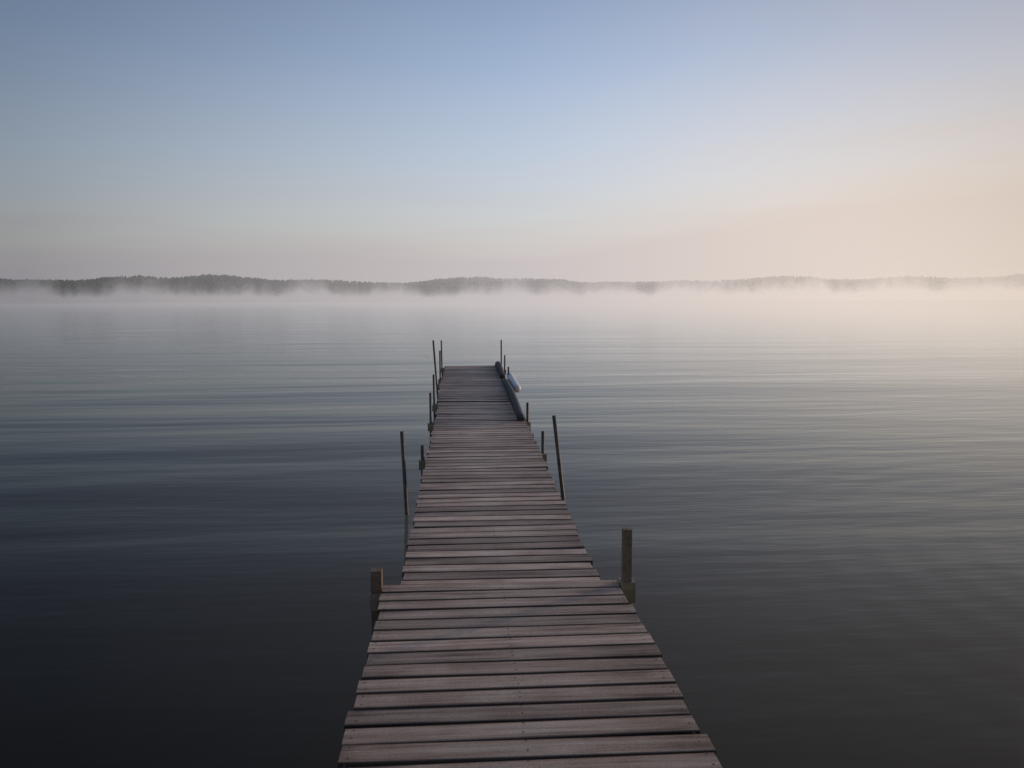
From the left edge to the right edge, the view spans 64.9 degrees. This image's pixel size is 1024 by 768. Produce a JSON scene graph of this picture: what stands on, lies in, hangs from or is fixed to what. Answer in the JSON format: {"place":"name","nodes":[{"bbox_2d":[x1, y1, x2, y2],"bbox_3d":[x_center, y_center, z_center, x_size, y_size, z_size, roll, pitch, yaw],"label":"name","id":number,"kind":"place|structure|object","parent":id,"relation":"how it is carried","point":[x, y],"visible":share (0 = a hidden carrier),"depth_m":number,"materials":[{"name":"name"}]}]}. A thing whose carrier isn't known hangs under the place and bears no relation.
{"place":"outdoors","nodes":[
{"label":"outdoors","id":0,"kind":"place"},
{"bbox_2d":[0,279,1022,296],"bbox_3d":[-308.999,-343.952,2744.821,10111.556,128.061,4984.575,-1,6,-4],"label":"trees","id":1,"kind":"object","parent":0,"point":[210,292],"depth_m":3106.10,"materials":[{"name":"plant"}]},
{"bbox_2d":[0,273,1023,296],"bbox_3d":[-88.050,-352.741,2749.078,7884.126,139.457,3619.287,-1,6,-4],"label":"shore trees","id":2,"kind":"object","parent":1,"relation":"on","point":[176,282],"visible":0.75,"depth_m":3113.59,"materials":[{"name":"plant"}]},
{"bbox_2d":[0,300,1023,767],"bbox_3d":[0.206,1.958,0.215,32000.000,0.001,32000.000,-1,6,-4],"label":"lake water","id":3,"kind":"structure","parent":0,"point":[206,524],"depth_m":7.71,"materials":[{"name":"grey liquid"}]},
{"bbox_2d":[0,281,1023,303],"bbox_3d":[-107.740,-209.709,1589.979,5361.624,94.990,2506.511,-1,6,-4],"label":"steam fog curtains","id":4,"kind":"object","parent":3,"relation":"on","point":[818,291],"visible":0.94,"depth_m":1680.88,"materials":[{"name":"white"}]},
{"bbox_2d":[0,0,1023,284],"label":"sky","id":5,"kind":"structure","parent":0,"point":[390,141],"materials":[{"name":"blue"}]},
{"label":"lake bed","id":6,"kind":"object","parent":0,"visible":0},
{"bbox_2d":[338,340,721,767],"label":"wooden dock","id":7,"kind":"object","parent":6,"relation":"on","point":[509,630],"visible":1,"depth_m":3.55,"materials":[{"name":"brown wood"}]}
]}

